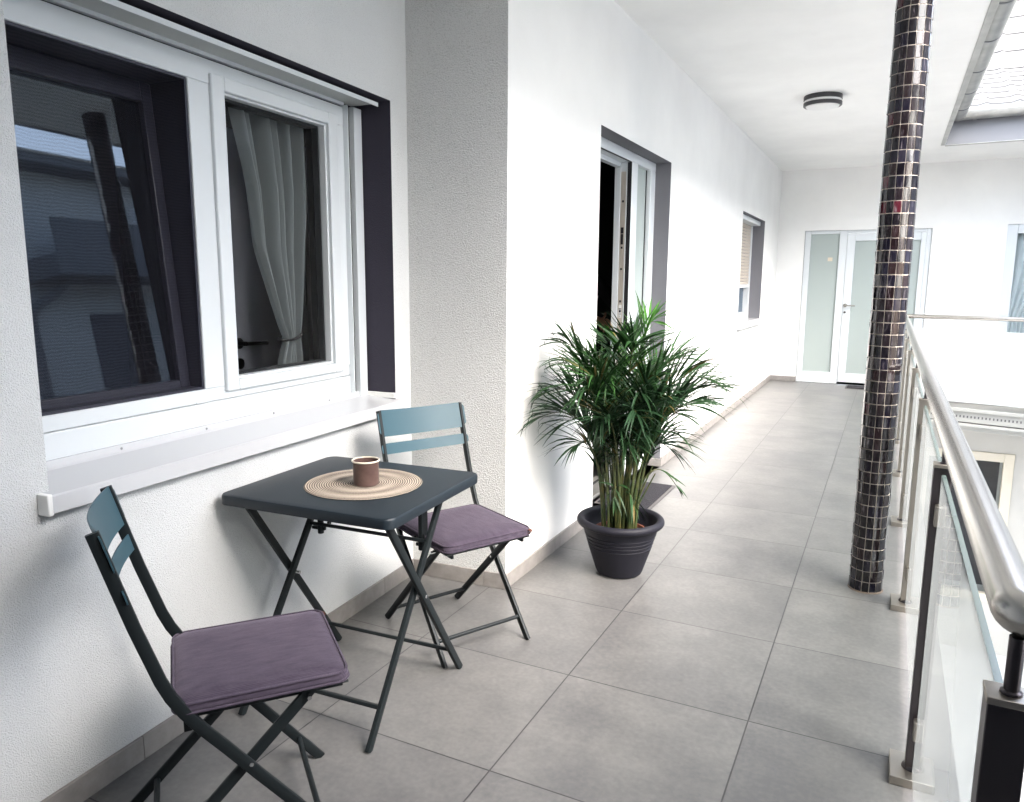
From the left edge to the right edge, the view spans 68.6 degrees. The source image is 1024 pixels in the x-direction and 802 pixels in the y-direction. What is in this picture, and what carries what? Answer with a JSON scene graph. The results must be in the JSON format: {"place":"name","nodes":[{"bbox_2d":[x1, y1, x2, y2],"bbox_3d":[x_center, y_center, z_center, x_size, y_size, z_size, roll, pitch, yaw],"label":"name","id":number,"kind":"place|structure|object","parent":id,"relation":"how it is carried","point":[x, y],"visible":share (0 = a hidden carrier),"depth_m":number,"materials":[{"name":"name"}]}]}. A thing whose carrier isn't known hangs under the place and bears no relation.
{"place":"outdoors","nodes":[
{"label":"outdoors","id":0,"kind":"place"},
{"bbox_2d":[0,0,781,801],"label":"wall","id":1,"kind":"structure","parent":0,"point":[496,188],"depth_m":2.84,"materials":[{"name":"white paint"}]},
{"bbox_2d":[2,0,405,516],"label":"window","id":2,"kind":"structure","parent":1,"relation":"in","point":[119,115],"depth_m":2.39,"materials":[{"name":"paint"}]},
{"bbox_2d":[228,107,308,364],"bbox_3d":[-0.939,-0.338,3.200,0.196,1.800,0.778,1,9,1],"label":"curtain","id":3,"kind":"object","parent":1,"relation":"hanging from","point":[271,153],"visible":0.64,"depth_m":2.98,"materials":[{"name":"grey fabric"}]},
{"bbox_2d":[226,128,313,370],"bbox_3d":[-1.157,-0.265,3.800,0.099,2.038,0.850,4,10,23],"label":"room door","id":4,"kind":"structure","parent":1,"relation":"attached to","point":[258,335],"depth_m":3.56,"materials":[{"name":"grey"}]},
{"bbox_2d":[592,125,670,499],"bbox_3d":[0.655,-0.507,4.916,0.319,2.212,1.450,5,10,26],"label":"door","id":5,"kind":"structure","parent":1,"relation":"in","point":[642,177],"depth_m":5.17,"materials":[{"name":"grey paint"}]},
{"bbox_2d":[736,211,764,329],"bbox_3d":[2.691,-1.501,8.709,0.274,1.248,1.610,5,10,26],"label":"window","id":6,"kind":"structure","parent":1,"relation":"in","point":[753,229],"depth_m":9.32,"materials":[{"name":"grey paint"}]},
{"bbox_2d":[614,0,1023,170],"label":"ceiling","id":7,"kind":"structure","parent":1,"relation":"attached to","point":[756,71],"depth_m":5.26,"materials":[{"name":"paint"}]},
{"bbox_2d":[803,91,842,110],"bbox_3d":[2.533,-2.434,6.111,0.296,0.100,0.296,5,10,26],"label":"ceiling lamp","id":8,"kind":"object","parent":7,"relation":"attached to","point":[822,101],"visible":1,"depth_m":6.01,"materials":[{"name":"grey"}]},
{"bbox_2d":[941,0,1016,145],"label":"rain gutter","id":9,"kind":"object","parent":7,"relation":"attached to","point":[997,17],"visible":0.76,"depth_m":5.51,"materials":[{"name":"metal"}]},
{"bbox_2d":[945,105,1023,145],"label":"rain gutter","id":10,"kind":"object","parent":7,"relation":"attached to","point":[990,125],"visible":0.79,"depth_m":7.99,"materials":[{"name":"metal"}]},
{"bbox_2d":[83,380,996,801],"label":"floor","id":11,"kind":"structure","parent":0,"point":[737,640],"depth_m":2.68,"materials":[{"name":"grey tile"}]},
{"bbox_2d":[85,485,348,801],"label":"folding chair","id":12,"kind":"object","parent":11,"relation":"on","point":[107,522],"visible":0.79,"depth_m":1.75,"materials":[{"name":"black metal"}]},
{"bbox_2d":[170,609,349,714],"bbox_3d":[-0.640,0.635,1.887,0.402,0.042,0.390,-4,10,-24],"label":"seat cushion","id":13,"kind":"object","parent":12,"relation":"on","point":[229,665],"visible":0.91,"depth_m":1.82,"materials":[{"name":"purple fabric"}]},
{"bbox_2d":[222,456,476,752],"bbox_3d":[-0.525,0.630,2.526,0.634,0.722,0.621,4,10,23],"label":"folding table","id":14,"kind":"object","parent":11,"relation":"on","point":[285,493],"visible":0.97,"depth_m":2.40,"materials":[{"name":"black dark painted metal"}]},
{"bbox_2d":[304,469,421,499],"bbox_3d":[-0.488,0.270,2.470,0.382,0.003,0.382,5,10,26],"label":"placemat","id":15,"kind":"object","parent":14,"relation":"on","point":[338,485],"visible":0.72,"depth_m":2.43,"materials":[{"name":"wicker"}]},
{"bbox_2d":[351,456,379,486],"bbox_3d":[-0.476,0.231,2.447,0.093,0.082,0.093,5,10,26],"label":"mug","id":16,"kind":"object","parent":15,"relation":"on","point":[365,471],"visible":1,"depth_m":2.42,"materials":[{"name":"brown ceramic"}]},
{"bbox_2d":[376,402,530,668],"bbox_3d":[-0.235,0.487,2.941,0.400,0.882,0.533,-6,11,-36],"label":"folding chair","id":17,"kind":"object","parent":11,"relation":"on","point":[395,422],"visible":0.64,"depth_m":3.04,"materials":[{"name":"blue"}]},
{"bbox_2d":[398,504,531,553],"bbox_3d":[-0.189,0.478,2.876,0.390,0.042,0.402,-6,11,-36],"label":"seat cushion","id":18,"kind":"object","parent":17,"relation":"on","point":[465,528],"visible":0.73,"depth_m":2.80,"materials":[{"name":"purple fabric"}]},
{"bbox_2d":[577,504,664,578],"bbox_3d":[0.516,0.683,3.589,0.413,0.275,0.413,5,10,26],"label":"flower pot","id":19,"kind":"object","parent":11,"relation":"on","point":[617,553],"visible":0.87,"depth_m":3.47,"materials":[{"name":"black plastic"}]},
{"bbox_2d":[518,291,749,528],"bbox_3d":[0.605,0.078,3.424,0.942,1.150,0.943,5,10,26],"label":"areca palm","id":20,"kind":"object","parent":19,"relation":"in","point":[638,422],"visible":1,"depth_m":3.38,"materials":[{"name":"green plant"}]},
{"bbox_2d":[594,481,674,509],"bbox_3d":[0.814,0.607,4.912,0.360,0.011,0.635,5,10,26],"label":"doormat","id":21,"kind":"object","parent":11,"relation":"on","point":[655,493],"visible":0.52,"depth_m":4.88,"materials":[{"name":"grey fabric"}]},
{"bbox_2d":[845,385,863,389],"bbox_3d":[4.721,-0.172,9.909,0.580,0.011,0.340,5,10,26],"label":"doormat","id":22,"kind":"object","parent":11,"relation":"on","point":[854,387],"visible":0.48,"depth_m":9.91,"materials":[{"name":"grey fabric"}]},
{"bbox_2d":[847,0,934,593],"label":"mosaic column","id":23,"kind":"structure","parent":11,"relation":"on","point":[909,67],"depth_m":3.17,"materials":[{"name":"black tile"}]},
{"bbox_2d":[889,315,1023,801],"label":"glass balustrade","id":24,"kind":"object","parent":11,"relation":"on","point":[965,737],"visible":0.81,"depth_m":1.48,"materials":[{"name":"clear glass"}]},
{"bbox_2d":[987,654,1023,801],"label":"ground","id":25,"kind":"structure","parent":0,"point":[1001,660],"depth_m":8.75,"materials":[{"name":"white"}]},
{"bbox_2d":[770,158,1023,656],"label":"end house","id":26,"kind":"structure","parent":25,"relation":"on","point":[969,223],"depth_m":9.66,"materials":[{"name":"paint"}]},
{"bbox_2d":[795,228,932,383],"bbox_3d":[4.711,-1.249,10.127,1.520,2.070,0.244,5,10,26],"label":"door","id":27,"kind":"structure","parent":26,"relation":"in","point":[838,265],"depth_m":10.19,"materials":[{"name":"grey paint"}]},
{"bbox_2d":[907,314,1023,407],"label":"glass balustrade","id":28,"kind":"object","parent":26,"relation":"on","point":[981,367],"visible":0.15,"depth_m":8.29,"materials":[{"name":"silver metal"}]},
{"bbox_2d":[939,448,1015,601],"bbox_3d":[5.466,1.503,9.172,0.980,1.850,0.080,5,10,26],"label":"window","id":29,"kind":"structure","parent":26,"relation":"in","point":[1008,460],"depth_m":8.88,"materials":[{"name":"beige"}]},
{"bbox_2d":[956,403,1017,407],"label":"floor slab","id":30,"kind":"structure","parent":26,"relation":"attached to","point":[985,405],"depth_m":8.62,"materials":[{"name":"concrete"}]},
{"bbox_2d":[997,224,1023,331],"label":"window","id":31,"kind":"structure","parent":26,"relation":"in","point":[1013,231],"depth_m":9.28,"materials":[{"name":"paint"}]},
{"bbox_2d":[1007,233,1023,332],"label":"curtain","id":32,"kind":"object","parent":26,"relation":"hanging from","point":[1016,308],"visible":0.31,"depth_m":9.39,"materials":[{"name":"white fabric"}]},
{"bbox_3d":[8.590,-0.388,2.316,4.750,9.100,11.100,5,10,26],"label":"opposite house","id":33,"kind":"object","parent":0,"visible":0},
{"bbox_2d":[970,0,1023,106],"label":"tiled roof","id":34,"kind":"structure","parent":33,"relation":"attached to","point":[1002,81],"depth_m":9.65,"materials":[{"name":"grey tile"}]}
]}

